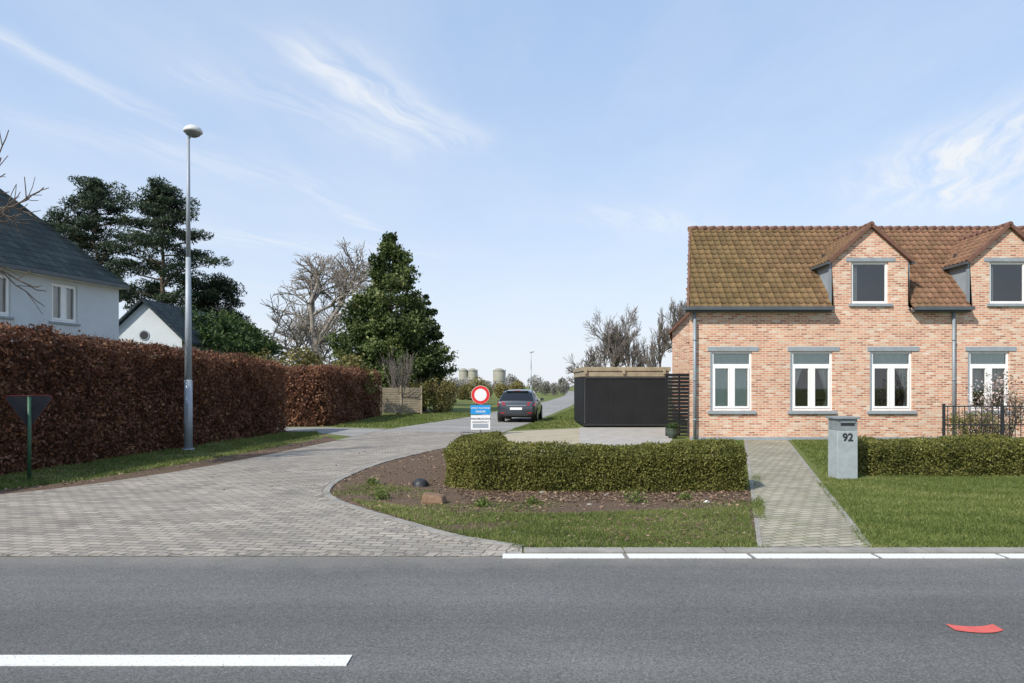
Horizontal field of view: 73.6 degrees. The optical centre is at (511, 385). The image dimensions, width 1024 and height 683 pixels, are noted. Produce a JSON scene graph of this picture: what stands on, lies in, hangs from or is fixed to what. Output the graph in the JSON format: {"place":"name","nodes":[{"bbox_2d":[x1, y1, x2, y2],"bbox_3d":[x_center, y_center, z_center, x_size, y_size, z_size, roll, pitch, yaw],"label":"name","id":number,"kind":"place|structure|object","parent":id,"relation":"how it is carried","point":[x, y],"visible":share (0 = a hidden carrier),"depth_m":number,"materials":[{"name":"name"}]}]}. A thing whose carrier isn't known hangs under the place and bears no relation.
{"place":"outdoors","nodes":[
{"label":"outdoors","id":0,"kind":"place"},
{"bbox_2d":[0,434,335,493],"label":"verge soil","id":1,"kind":"structure","parent":0,"point":[203,463],"depth_m":13.57,"materials":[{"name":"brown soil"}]},
{"bbox_2d":[119,298,285,359],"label":"gabled garage","id":2,"kind":"structure","parent":0,"point":[143,320],"depth_m":33.70,"materials":[{"name":"white paint"}]},
{"bbox_2d":[139,330,148,339],"bbox_3d":[-17.200,-2.350,31.978,0.480,0.480,0.025,0,0,0],"label":"round window","id":3,"kind":"structure","parent":2,"relation":"in","point":[144,335],"depth_m":31.96,"materials":[{"name":"glass"}]},
{"bbox_2d":[0,431,521,555],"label":"side road paving","id":4,"kind":"structure","parent":0,"point":[249,509],"depth_m":8.76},
{"bbox_2d":[470,386,490,433],"bbox_3d":[-1.066,0.825,23.038,0.688,1.650,0.522,0,0,-3],"label":"no entry sign","id":5,"kind":"object","parent":4,"relation":"on","point":[480,395],"visible":1,"depth_m":22.78,"materials":[{"name":"metal"}]},
{"bbox_2d":[282,427,383,436],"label":"driveway","id":6,"kind":"structure","parent":0,"point":[351,432],"depth_m":24.98,"materials":[{"name":"concrete"}]},
{"bbox_2d":[379,391,573,430],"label":"side road","id":7,"kind":"structure","parent":0,"point":[550,407],"depth_m":30.36,"materials":[{"name":"grey asphalt"}]},
{"bbox_2d":[497,387,543,421],"bbox_3d":[0.428,0.857,32.320,2.100,1.602,4.130,0,0,7],"label":"parked car","id":8,"kind":"object","parent":7,"relation":"on","point":[520,403],"visible":1,"depth_m":30.40,"materials":[{"name":"metal"}]},
{"bbox_2d":[0,553,1023,682],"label":"road","id":9,"kind":"structure","parent":0,"point":[448,619],"depth_m":4.84,"materials":[{"name":"grey asphalt"}]},
{"bbox_2d":[0,553,508,555],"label":"edge kerb","id":10,"kind":"structure","parent":9,"relation":"on","point":[250,554],"depth_m":6.62,"materials":[{"name":"grey concrete"}]},
{"bbox_2d":[0,554,1023,665],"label":"road markings","id":11,"kind":"object","parent":9,"relation":"on","point":[174,660],"visible":1,"depth_m":4.11,"materials":[{"name":"paint"}]},
{"bbox_2d":[946,624,1002,632],"bbox_3d":[3.132,1.635,4.610,0.335,0.001,0.170,0,0,0],"label":"painted road mark","id":12,"kind":"object","parent":9,"relation":"on","point":[990,628],"visible":1,"depth_m":4.60,"materials":[{"name":"red paint"}]},
{"bbox_2d":[0,386,1023,552],"bbox_3d":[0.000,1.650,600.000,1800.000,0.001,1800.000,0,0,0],"label":"ground","id":13,"kind":"structure","parent":0,"point":[461,406],"depth_m":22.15,"materials":[{"name":"green plant"}]},
{"bbox_2d":[0,130,47,314],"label":"bare tree","id":14,"kind":"object","parent":13,"relation":"on","point":[6,208],"visible":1,"depth_m":13.74,"materials":[{"name":"brown plant"}]},
{"bbox_2d":[5,395,52,479],"bbox_3d":[-8.410,0.909,11.913,0.690,1.482,0.102,0,0,-38],"label":"yield sign","id":15,"kind":"object","parent":13,"relation":"on","point":[28,409],"visible":0.93,"depth_m":11.89,"materials":[{"name":"metal"}]},
{"bbox_2d":[0,269,118,347],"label":"walls","id":16,"kind":"structure","parent":13,"relation":"on","point":[97,309],"depth_m":22.22,"materials":[{"name":"white paint"}]},
{"bbox_2d":[0,274,80,325],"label":"window frames","id":17,"kind":"structure","parent":16,"relation":"attached to","point":[60,303],"depth_m":21.82,"materials":[{"name":"white plastic"}]},
{"bbox_2d":[0,194,121,288],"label":"roof","id":18,"kind":"structure","parent":16,"relation":"on","point":[41,246],"depth_m":21.80,"materials":[{"name":"tile"}]},
{"bbox_2d":[0,189,129,289],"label":"gutters","id":19,"kind":"object","parent":16,"relation":"on","point":[123,286],"visible":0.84,"depth_m":22.46,"materials":[{"name":"metal"}]},
{"bbox_2d":[47,221,75,242],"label":"pine tree","id":20,"kind":"object","parent":13,"relation":"on","point":[52,226],"visible":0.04,"depth_m":49.38,"materials":[{"name":"green plant"}]},
{"bbox_2d":[42,175,157,298],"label":"pine tree","id":21,"kind":"object","parent":13,"relation":"on","point":[93,194],"visible":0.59,"depth_m":46.13,"materials":[{"name":"green plant"}]},
{"bbox_2d":[0,320,287,475],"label":"beech hedge","id":22,"kind":"object","parent":13,"relation":"on","point":[113,398],"visible":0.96,"depth_m":15.67,"materials":[{"name":"brown plant"}]},
{"bbox_2d":[102,174,233,311],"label":"pine tree","id":23,"kind":"object","parent":13,"relation":"on","point":[160,201],"visible":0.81,"depth_m":44.21,"materials":[{"name":"green plant"}]},
{"bbox_2d":[182,124,202,450],"bbox_3d":[-8.088,-2.465,17.300,0.497,8.230,0.462,0,0,0],"label":"street lamp","id":24,"kind":"object","parent":13,"relation":"on","point":[192,131],"visible":0.98,"depth_m":17.24,"materials":[{"name":"metal"}]},
{"bbox_2d":[182,271,250,320],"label":"pine tree","id":25,"kind":"object","parent":13,"relation":"on","point":[228,288],"visible":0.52,"depth_m":46.34,"materials":[{"name":"green plant"}]},
{"bbox_2d":[245,348,279,361],"bbox_3d":[-12.755,-0.123,34.050,3.398,3.571,2.780,0,0,0],"label":"garden shrub","id":26,"kind":"object","parent":13,"relation":"on","point":[264,356],"visible":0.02,"depth_m":33.86,"materials":[{"name":"green plant"}]},
{"bbox_2d":[271,346,324,372],"bbox_3d":[-10.312,-0.125,32.963,3.103,3.576,2.924,0,0,-28],"label":"garden shrub","id":27,"kind":"object","parent":13,"relation":"on","point":[309,359],"visible":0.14,"depth_m":32.74,"materials":[{"name":"green plant"}]},
{"bbox_2d":[210,237,387,364],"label":"bare tree","id":28,"kind":"object","parent":13,"relation":"on","point":[342,286],"visible":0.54,"depth_m":50.22,"materials":[{"name":"grey plant"}]},
{"bbox_2d":[272,297,349,365],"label":"bare tree","id":29,"kind":"object","parent":13,"relation":"on","point":[333,327],"visible":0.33,"depth_m":53.97,"materials":[{"name":"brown plant"}]},
{"bbox_2d":[276,363,382,426],"bbox_3d":[-10.601,0.353,32.202,7.390,2.691,10.091,0,0,0],"label":"beech hedge","id":30,"kind":"object","parent":13,"relation":"on","point":[322,395],"visible":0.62,"depth_m":28.10,"materials":[{"name":"brown plant"}]},
{"bbox_2d":[325,354,379,394],"bbox_3d":[-8.072,0.022,34.065,3.058,3.283,2.734,0,0,0],"label":"garden shrub","id":31,"kind":"object","parent":13,"relation":"on","point":[357,362],"visible":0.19,"depth_m":33.87,"materials":[{"name":"green plant"}]},
{"bbox_2d":[2,435,756,545],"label":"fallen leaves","id":32,"kind":"object","parent":13,"relation":"on","point":[614,498],"visible":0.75,"depth_m":10.07,"materials":[{"name":"brown plant"}]},
{"bbox_2d":[318,231,458,410],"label":"conifer tree","id":33,"kind":"object","parent":13,"relation":"on","point":[411,325],"visible":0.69,"depth_m":42.05,"materials":[{"name":"green plant"}]},
{"bbox_2d":[376,348,416,414],"bbox_3d":[-6.531,-0.271,38.684,2.365,3.871,2.981,0,0,0],"label":"bare shrub","id":34,"kind":"object","parent":13,"relation":"on","point":[393,373],"visible":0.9,"depth_m":38.77,"materials":[{"name":"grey plant"}]},
{"bbox_2d":[380,386,421,413],"bbox_3d":[-6.250,0.825,38.500,2.403,1.650,0.123,0,0,-15],"label":"timber fence","id":35,"kind":"object","parent":13,"relation":"on","point":[416,404],"visible":0.88,"depth_m":38.50,"materials":[{"name":"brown wood"}]},
{"bbox_2d":[387,378,434,410],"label":"garden shrub","id":36,"kind":"object","parent":13,"relation":"on","point":[424,396],"visible":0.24,"depth_m":40.37,"materials":[{"name":"green plant"}]},
{"bbox_2d":[314,463,516,550],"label":"corner kerb","id":37,"kind":"structure","parent":13,"relation":"on","point":[318,494],"depth_m":8.21,"materials":[{"name":"grey concrete"}]},
{"bbox_2d":[323,453,524,547],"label":"corner kerb","id":38,"kind":"structure","parent":13,"relation":"on","point":[328,487],"depth_m":8.56,"materials":[{"name":"concrete"}]},
{"bbox_2d":[422,376,465,412],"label":"garden shrub","id":39,"kind":"object","parent":13,"relation":"on","point":[445,406],"visible":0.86,"depth_m":41.18,"materials":[{"name":"green plant"}]},
{"bbox_2d":[458,368,468,382],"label":"storage tank","id":40,"kind":"object","parent":13,"relation":"on","point":[463,373],"visible":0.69,"depth_m":198.83,"materials":[{"name":"metal"}]},
{"bbox_2d":[439,375,492,403],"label":"distant hedgerow","id":41,"kind":"object","parent":13,"relation":"on","point":[481,382],"visible":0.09,"depth_m":61.63,"materials":[{"name":"green plant"}]},
{"bbox_2d":[468,368,477,385],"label":"storage tank","id":42,"kind":"object","parent":13,"relation":"on","point":[472,372],"visible":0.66,"depth_m":198.90,"materials":[{"name":"metal"}]},
{"bbox_2d":[457,379,525,399],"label":"distant hedgerow","id":43,"kind":"object","parent":13,"relation":"on","point":[499,389],"visible":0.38,"depth_m":78.01,"materials":[{"name":"green plant"}]},
{"bbox_2d":[493,368,505,385],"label":"storage tank","id":44,"kind":"object","parent":13,"relation":"on","point":[499,375],"visible":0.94,"depth_m":198.57,"materials":[{"name":"metal"}]},
{"bbox_2d":[449,374,569,391],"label":"distant tree row","id":45,"kind":"object","parent":13,"relation":"on","point":[535,383],"visible":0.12,"depth_m":155.97,"materials":[{"name":"green plant"}]},
{"bbox_2d":[529,351,533,389],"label":"street lamp","id":46,"kind":"object","parent":13,"relation":"on","point":[531,375],"visible":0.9,"depth_m":126.94,"materials":[{"name":"metal"}]},
{"bbox_2d":[502,428,579,453],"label":"gravel yard","id":47,"kind":"structure","parent":13,"relation":"on","point":[563,435],"depth_m":22.51,"materials":[{"name":"beige gravel"}]},
{"bbox_2d":[330,448,756,546],"bbox_3d":[-0.706,1.646,13.706,6.678,0.001,14.787,0,0,-25],"label":"planting bed","id":48,"kind":"object","parent":13,"relation":"on","point":[582,503],"visible":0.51,"depth_m":10.05,"materials":[{"name":"soil"}]},
{"bbox_2d":[412,478,428,486],"bbox_3d":[-1.500,1.585,11.200,0.280,0.130,0.266,0,0,0],"label":"garden drain cap","id":49,"kind":"object","parent":48,"relation":"on","point":[420,482],"visible":1,"depth_m":11.11,"materials":[{"name":"metal"}]},
{"bbox_2d":[421,492,446,504],"bbox_3d":[-1.098,1.573,9.578,0.340,0.154,0.225,0,0,12],"label":"wood block","id":50,"kind":"object","parent":48,"relation":"on","point":[431,498],"depth_m":9.49,"materials":[{"name":"brown wood"}]},
{"bbox_2d":[363,473,694,507],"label":"weed plants","id":51,"kind":"object","parent":48,"relation":"on","point":[482,502],"visible":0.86,"depth_m":9.74,"materials":[{"name":"green plant"}]},
{"bbox_2d":[330,449,753,545],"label":"soil clods","id":52,"kind":"object","parent":48,"relation":"on","point":[490,507],"visible":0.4,"depth_m":9.72,"materials":[{"name":"soil"}]},
{"bbox_2d":[441,430,749,492],"bbox_3d":[0.608,1.247,11.862,6.267,0.813,3.454,0,0,42],"label":"boxwood hedge","id":53,"kind":"object","parent":48,"relation":"on","point":[480,461],"visible":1,"depth_m":10.68,"materials":[{"name":"green plant"}]},
{"bbox_2d":[538,381,567,395],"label":"distant orchard","id":54,"kind":"object","parent":13,"relation":"on","point":[546,387],"visible":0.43,"depth_m":115.89,"materials":[{"name":"green plant"}]},
{"bbox_2d":[564,344,603,386],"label":"bare tree","id":55,"kind":"object","parent":13,"relation":"on","point":[590,357],"visible":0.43,"depth_m":69.36,"materials":[{"name":"grey plant"}]},
{"bbox_2d":[583,303,646,366],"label":"bare tree","id":56,"kind":"object","parent":13,"relation":"on","point":[615,345],"visible":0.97,"depth_m":59.82,"materials":[{"name":"grey plant"}]},
{"bbox_2d":[579,427,671,445],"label":"concrete drive","id":57,"kind":"structure","parent":13,"relation":"on","point":[621,436],"depth_m":22.46,"materials":[{"name":"grey concrete"}]},
{"bbox_2d":[573,367,670,425],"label":"black shed","id":58,"kind":"structure","parent":57,"relation":"on","point":[619,396],"depth_m":27.00,"materials":[{"name":"wood"}]},
{"bbox_2d":[664,422,680,438],"bbox_3d":[5.012,1.393,21.275,0.533,0.514,0.539,0,0,0],"label":"planter pot","id":59,"kind":"object","parent":57,"relation":"on","point":[672,431],"visible":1,"depth_m":21.19,"materials":[{"name":"green ceramic"}]},
{"bbox_2d":[621,327,646,366],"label":"bare tree","id":60,"kind":"object","parent":13,"relation":"on","point":[633,361],"visible":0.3,"depth_m":64.64,"materials":[{"name":"grey plant"}]},
{"bbox_2d":[631,307,671,366],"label":"bare tree","id":61,"kind":"object","parent":13,"relation":"on","point":[663,336],"visible":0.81,"depth_m":59.18,"materials":[{"name":"grey plant"}]},
{"bbox_2d":[656,297,686,352],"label":"bare tree","id":62,"kind":"object","parent":13,"relation":"on","point":[679,314],"visible":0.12,"depth_m":61.39,"materials":[{"name":"grey plant"}]},
{"bbox_2d":[665,374,688,435],"bbox_3d":[5.430,0.630,22.245,0.860,2.040,0.090,0,0,0],"label":"black slat fence","id":63,"kind":"object","parent":13,"relation":"on","point":[678,410],"visible":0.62,"depth_m":22.20,"materials":[{"name":"black wood"}]},
{"bbox_2d":[669,313,689,419],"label":"brick outbuilding","id":64,"kind":"structure","parent":13,"relation":"on","point":[679,332],"depth_m":32.00,"materials":[{"name":"brick"}]},
{"bbox_2d":[745,442,761,546],"bbox_3d":[4.671,1.641,13.450,0.050,0.018,13.652,0,0,18],"label":"path edging","id":65,"kind":"object","parent":13,"relation":"on","point":[758,533],"visible":0.8,"depth_m":9.98,"materials":[{"name":"concrete"}]},
{"bbox_2d":[524,547,1023,552],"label":"gutter kerb","id":66,"kind":"structure","parent":13,"relation":"on","point":[774,550],"depth_m":6.79,"materials":[{"name":"concrete"}]},
{"bbox_2d":[788,442,870,544],"bbox_3d":[5.850,1.641,13.450,0.050,0.019,13.689,0,0,19],"label":"path edging","id":67,"kind":"object","parent":13,"relation":"on","point":[818,480],"visible":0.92,"depth_m":9.89,"materials":[{"name":"concrete"}]},
{"bbox_2d":[828,429,857,479],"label":"pillar","id":68,"kind":"structure","parent":13,"relation":"on","point":[842,458],"depth_m":11.98,"materials":[{"name":"stone"}]},
{"bbox_2d":[826,416,860,429],"bbox_3d":[5.880,0.668,12.155,0.420,0.237,0.430,0,0,0],"label":"letterbox","id":69,"kind":"object","parent":68,"relation":"on","point":[842,422],"visible":1,"depth_m":11.98,"materials":[{"name":"metal"}]},
{"bbox_2d":[843,433,852,440],"bbox_3d":[5.880,0.903,11.972,0.182,0.140,0.006,0,0,0],"label":"house number","id":70,"kind":"object","parent":68,"relation":"attached to","point":[846,436],"visible":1,"depth_m":11.97,"materials":[{"name":"metal"}]},
{"bbox_2d":[690,228,1023,436],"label":"walls","id":71,"kind":"structure","parent":13,"relation":"on","point":[852,333],"depth_m":20.60,"materials":[{"name":"orange brick"}]},
{"bbox_2d":[687,254,1016,435],"bbox_3d":[13.750,-1.260,21.350,16.500,5.780,1.100,0,0,0],"label":"interior","id":72,"kind":"object","parent":71,"relation":"attached to","point":[870,282],"visible":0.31,"depth_m":21.60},
{"bbox_2d":[687,226,1023,305],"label":"ridge tiles","id":73,"kind":"object","parent":71,"relation":"on","point":[837,227],"visible":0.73,"depth_m":23.22,"materials":[{"name":"brown tile"}]},
{"bbox_2d":[690,258,1023,439],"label":"stone trim","id":74,"kind":"structure","parent":71,"relation":"attached to","point":[791,349],"depth_m":20.58,"materials":[{"name":"grey stone"}]},
{"bbox_2d":[714,266,1004,405],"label":"curtains","id":75,"kind":"object","parent":71,"relation":"attached to","point":[721,387],"visible":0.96,"depth_m":20.74,"materials":[{"name":"fabric"}]},
{"bbox_2d":[712,262,1023,410],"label":"window frames","id":76,"kind":"structure","parent":71,"relation":"attached to","point":[890,368],"depth_m":20.65,"materials":[{"name":"white plastic"}]},
{"bbox_2d":[972,398,999,405],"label":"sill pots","id":77,"kind":"object","parent":76,"relation":"attached to","point":[980,403],"visible":0.41,"depth_m":20.76,"materials":[{"name":"ceramic"}]},
{"bbox_2d":[810,221,1023,308],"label":"dormers","id":78,"kind":"object","parent":71,"relation":"attached to","point":[960,273],"visible":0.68,"depth_m":20.61,"materials":[{"name":"grey stone"}]},
{"bbox_2d":[810,227,864,267],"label":"dormer roof","id":79,"kind":"structure","parent":78,"relation":"on","point":[835,246],"depth_m":21.34,"materials":[{"name":"tile"}]},
{"bbox_2d":[941,227,1002,267],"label":"dormer roof","id":80,"kind":"structure","parent":78,"relation":"on","point":[965,249],"depth_m":21.34,"materials":[{"name":"tile"}]},
{"bbox_2d":[858,433,1023,476],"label":"boxwood hedge","id":81,"kind":"object","parent":13,"relation":"on","point":[911,456],"visible":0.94,"depth_m":12.45,"materials":[{"name":"green plant"}]},
{"bbox_2d":[941,411,1014,445],"bbox_3d":[11.995,1.149,17.643,1.388,1.026,1.382,0,0,-42],"label":"garden shrub","id":82,"kind":"object","parent":13,"relation":"on","point":[967,429],"visible":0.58,"depth_m":17.55,"materials":[{"name":"green plant"}]},
{"bbox_2d":[942,404,1023,445],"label":"garden fence","id":83,"kind":"object","parent":13,"relation":"on","point":[1001,406],"visible":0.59,"depth_m":17.02,"materials":[{"name":"metal"}]},
{"bbox_2d":[957,371,1023,436],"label":"magnolia shrub","id":84,"kind":"object","parent":13,"relation":"on","point":[1008,398],"visible":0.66,"depth_m":18.30,"materials":[{"name":"brown plant"}]},
{"bbox_2d":[0,0,1023,385],"label":"sky","id":85,"kind":"structure","parent":0,"point":[542,165],"materials":[{"name":"blue"}]},
{"bbox_2d":[744,440,869,546],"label":"garden path","id":86,"kind":"structure","parent":0,"point":[801,510],"depth_m":9.42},
{"bbox_2d":[684,306,974,438],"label":"gutters","id":87,"kind":"object","parent":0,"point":[694,310],"visible":0.91,"depth_m":20.41,"materials":[{"name":"metal"}]},
{"bbox_2d":[686,229,1023,308],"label":"front roof","id":88,"kind":"structure","parent":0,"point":[751,267],"depth_m":21.76,"materials":[{"name":"tile"}]},
{"bbox_2d":[910,271,1020,307],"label":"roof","id":89,"kind":"structure","parent":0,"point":[1018,287],"depth_m":24.99,"materials":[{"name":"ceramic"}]}
]}

